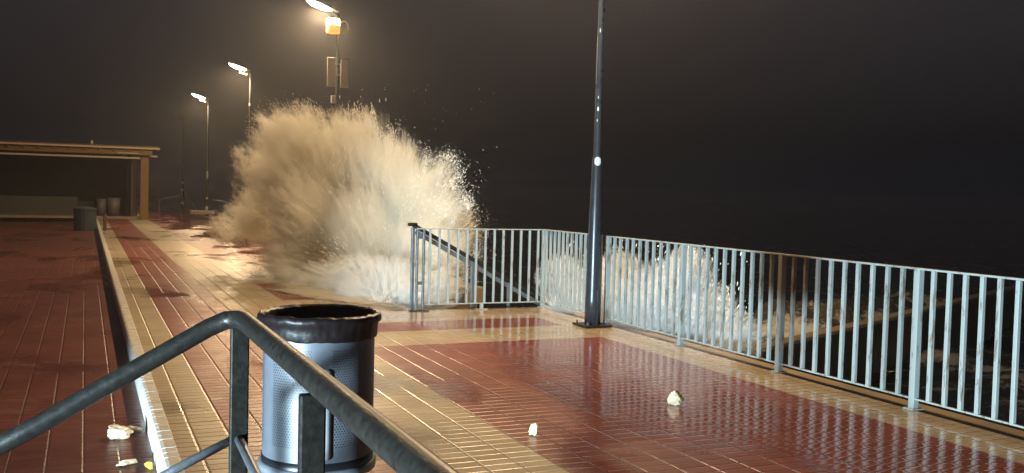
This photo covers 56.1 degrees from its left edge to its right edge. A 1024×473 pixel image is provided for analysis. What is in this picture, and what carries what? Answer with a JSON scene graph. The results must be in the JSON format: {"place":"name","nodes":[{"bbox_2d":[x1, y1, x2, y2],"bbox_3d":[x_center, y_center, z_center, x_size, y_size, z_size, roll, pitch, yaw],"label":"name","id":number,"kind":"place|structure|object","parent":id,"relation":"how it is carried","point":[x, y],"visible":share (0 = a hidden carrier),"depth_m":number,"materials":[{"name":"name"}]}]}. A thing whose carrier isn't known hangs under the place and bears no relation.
{"place":"outdoors","nodes":[
{"label":"outdoors","id":0,"kind":"place"},
{"bbox_2d":[0,217,156,472],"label":"paving","id":1,"kind":"structure","parent":0,"point":[61,336],"depth_m":9.46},
{"bbox_2d":[73,206,96,230],"bbox_3d":[-14.422,-0.607,32.456,0.760,0.820,0.760,0,3,-24],"label":"waste drum","id":2,"kind":"object","parent":1,"relation":"on","point":[84,218],"visible":1,"depth_m":32.17,"materials":[{"name":"teal paint"}]},
{"bbox_2d":[107,424,133,438],"bbox_3d":[-2.527,1.264,6.205,0.161,0.085,0.162,0,3,-24],"label":"stone","id":3,"kind":"object","parent":1,"relation":"on","point":[116,431],"visible":1,"depth_m":6.15,"materials":[{"name":"stone"}]},
{"bbox_2d":[116,459,136,465],"bbox_3d":[-2.256,1.321,5.620,0.069,0.035,0.123,3,3,37],"label":"stone","id":4,"kind":"object","parent":1,"relation":"on","point":[126,462],"visible":1,"depth_m":5.61,"materials":[{"name":"stone"}]},
{"bbox_2d":[127,425,143,431],"bbox_3d":[-2.494,1.275,6.354,0.123,0.049,0.064,1,3,-10],"label":"stone","id":5,"kind":"object","parent":1,"relation":"on","point":[136,428],"visible":0.88,"depth_m":6.34,"materials":[{"name":"stone"}]},
{"bbox_2d":[144,461,152,469],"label":"litter","id":6,"kind":"object","parent":1,"relation":"on","point":[148,465],"visible":1,"depth_m":5.54,"materials":[{"name":"yellow plastic"}]},
{"bbox_2d":[0,310,458,472],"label":"ramp handrail","id":7,"kind":"object","parent":1,"relation":"on","point":[394,446],"visible":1,"depth_m":2.32,"materials":[{"name":"metal"}]},
{"bbox_2d":[212,199,228,212],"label":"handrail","id":8,"kind":"object","parent":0,"point":[222,201],"visible":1,"depth_m":44.87,"materials":[{"name":"metal"}]},
{"bbox_2d":[137,199,467,309],"bbox_3d":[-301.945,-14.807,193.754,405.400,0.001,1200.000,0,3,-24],"label":"ground","id":9,"kind":"structure","parent":0,"point":[427,308],"depth_m":14.81,"materials":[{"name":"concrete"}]},
{"bbox_2d":[362,288,563,313],"bbox_3d":[-8.928,1.361,31.174,2.420,2.990,76.000,0,3,-24],"label":"sea wall base","id":10,"kind":"object","parent":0,"point":[399,296],"visible":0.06,"depth_m":15.66,"materials":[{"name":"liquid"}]},
{"bbox_2d":[175,206,1023,440],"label":"sea wall","id":11,"kind":"structure","parent":10,"relation":"on","point":[979,423],"depth_m":8.94,"materials":[{"name":"concrete"}]},
{"bbox_2d":[603,236,1023,428],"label":"long railing","id":12,"kind":"object","parent":11,"relation":"on","point":[914,399],"visible":0.98,"depth_m":7.90,"materials":[{"name":"grey metal"}]},
{"bbox_2d":[0,0,1023,208],"label":"sky","id":13,"kind":"structure","parent":0,"point":[903,103],"materials":[{"name":"black"}]},
{"bbox_2d":[98,205,1023,472],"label":"promenade paving","id":14,"kind":"structure","parent":0,"point":[465,390],"depth_m":7.24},
{"bbox_2d":[0,140,159,218],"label":"shelter","id":15,"kind":"object","parent":14,"relation":"on","point":[48,180],"visible":0.99,"depth_m":42.38,"materials":[{"name":"wood"}]},
{"bbox_2d":[96,199,105,215],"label":"plastic tub","id":16,"kind":"object","parent":15,"relation":"on","point":[101,206],"visible":0.89,"depth_m":40.14,"materials":[{"name":"grey plastic"}]},
{"bbox_2d":[107,198,119,215],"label":"plastic tub","id":17,"kind":"object","parent":15,"relation":"on","point":[113,204],"visible":1,"depth_m":40.19,"materials":[{"name":"grey plastic"}]},
{"bbox_2d":[103,214,106,230],"bbox_3d":[-12.613,-0.439,29.763,0.129,0.515,0.129,1,3,-1],"label":"bollard","id":18,"kind":"object","parent":14,"relation":"on","point":[104,221],"visible":1,"depth_m":29.72,"materials":[{"name":"brown wood"}]},
{"bbox_2d":[96,218,184,472],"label":"step edge","id":19,"kind":"object","parent":14,"relation":"on","point":[164,448],"visible":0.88,"depth_m":6.92,"materials":[{"name":"brick"}]},
{"bbox_2d":[126,276,213,423],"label":"paving joints","id":20,"kind":"object","parent":14,"relation":"on","point":[161,340],"visible":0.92,"depth_m":6.12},
{"bbox_2d":[158,192,181,213],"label":"handrail","id":21,"kind":"object","parent":14,"relation":"on","point":[164,198],"visible":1,"depth_m":47.02,"materials":[{"name":"grey metal"}]},
{"bbox_2d":[170,110,196,209],"bbox_3d":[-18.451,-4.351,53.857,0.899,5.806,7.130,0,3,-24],"label":"street lamp","id":22,"kind":"object","parent":14,"relation":"on","point":[182,182],"visible":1,"depth_m":57.10,"materials":[{"name":"metal"}]},
{"bbox_2d":[191,92,208,215],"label":"street lamp","id":23,"kind":"object","parent":14,"relation":"on","point":[207,176],"visible":0.98,"depth_m":45.60,"materials":[{"name":"metal"}]},
{"bbox_2d":[189,210,214,213],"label":"bench","id":24,"kind":"object","parent":14,"relation":"on","point":[200,212],"visible":1,"depth_m":44.30,"materials":[{"name":"brown wood"}]},
{"bbox_2d":[228,61,250,227],"bbox_3d":[-9.608,-3.215,33.898,0.861,5.806,0.250,0,3,-24],"label":"street lamp","id":25,"kind":"object","parent":14,"relation":"on","point":[248,204],"visible":0.99,"depth_m":34.02,"materials":[{"name":"metal"}]},
{"bbox_2d":[255,304,381,472],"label":"litter bin","id":26,"kind":"object","parent":14,"relation":"on","point":[337,341],"visible":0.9,"depth_m":3.49,"materials":[{"name":"metal"}]},
{"bbox_2d":[307,0,348,252],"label":"street lamp","id":27,"kind":"object","parent":14,"relation":"on","point":[333,25],"visible":0.96,"depth_m":22.19,"materials":[{"name":"metal"}]},
{"bbox_2d":[245,262,455,308],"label":"wash water","id":28,"kind":"structure","parent":14,"relation":"on","point":[335,287],"depth_m":15.41,"materials":[{"name":"beige liquid"}]},
{"bbox_2d":[203,84,496,294],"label":"breaking wave","id":29,"kind":"object","parent":28,"relation":"on","point":[323,133],"visible":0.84,"depth_m":15.71,"materials":[{"name":"beige liquid"}]},
{"bbox_2d":[408,228,543,311],"bbox_3d":[-0.428,0.415,12.247,1.810,1.032,0.100,0,3,-24],"label":"end railing","id":30,"kind":"object","parent":14,"relation":"on","point":[417,282],"visible":1,"depth_m":12.21,"materials":[{"name":"grey metal"}]},
{"bbox_2d":[529,423,536,435],"bbox_3d":[0.137,1.195,5.981,0.054,0.080,0.060,2,3,17],"label":"stone","id":31,"kind":"object","parent":14,"relation":"on","point":[533,429],"visible":1,"depth_m":5.96,"materials":[{"name":"stone"}]},
{"bbox_2d":[537,229,602,322],"bbox_3d":[0.718,0.457,11.970,0.110,1.032,1.590,0,3,-24],"label":"corner railing","id":32,"kind":"object","parent":14,"relation":"on","point":[544,269],"visible":0.81,"depth_m":12.12,"materials":[{"name":"grey metal"}]},
{"bbox_2d":[572,0,612,327],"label":"street lamp","id":33,"kind":"object","parent":14,"relation":"on","point":[592,317],"visible":1,"depth_m":10.88,"materials":[{"name":"metal"}]},
{"bbox_2d":[556,240,755,350],"bbox_3d":[1.408,0.795,11.701,1.218,1.529,3.796,0,3,-36],"label":"water splash","id":34,"kind":"object","parent":14,"relation":"on","point":[702,287],"visible":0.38,"depth_m":10.98,"materials":[{"name":"beige liquid"}]},
{"bbox_2d":[667,390,683,405],"bbox_3d":[1.183,1.164,6.931,0.120,0.110,0.097,1,3,-7],"label":"stone","id":35,"kind":"object","parent":14,"relation":"on","point":[675,397],"visible":1,"depth_m":6.91,"materials":[{"name":"stone"}]},
{"bbox_2d":[137,188,1023,430],"bbox_3d":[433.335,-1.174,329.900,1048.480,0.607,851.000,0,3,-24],"label":"sea","id":36,"kind":"structure","parent":0,"point":[981,241],"depth_m":65.08,"materials":[{"name":"liquid"}]},
{"bbox_2d":[736,298,908,372],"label":"foaming swell","id":37,"kind":"structure","parent":36,"relation":"on","point":[836,312],"depth_m":14.56,"materials":[{"name":"liquid"}]},
{"bbox_2d":[726,283,1023,383],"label":"breakwater","id":38,"kind":"object","parent":36,"relation":"in","point":[990,311],"visible":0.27,"depth_m":15.10,"materials":[{"name":"concrete"}]},
{"bbox_2d":[819,289,994,339],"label":"foaming swell","id":39,"kind":"structure","parent":36,"relation":"on","point":[879,305],"depth_m":19.28,"materials":[{"name":"liquid"}]},
{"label":"beach steps","id":40,"kind":"object","parent":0,"visible":0},
{"bbox_2d":[408,223,560,308],"bbox_3d":[-0.117,0.974,12.735,2.682,2.288,0.050,0,3,-24],"label":"stair handrail","id":41,"kind":"object","parent":40,"relation":"on","point":[471,262],"visible":0.39,"depth_m":12.50,"materials":[{"name":"metal"}]}
]}

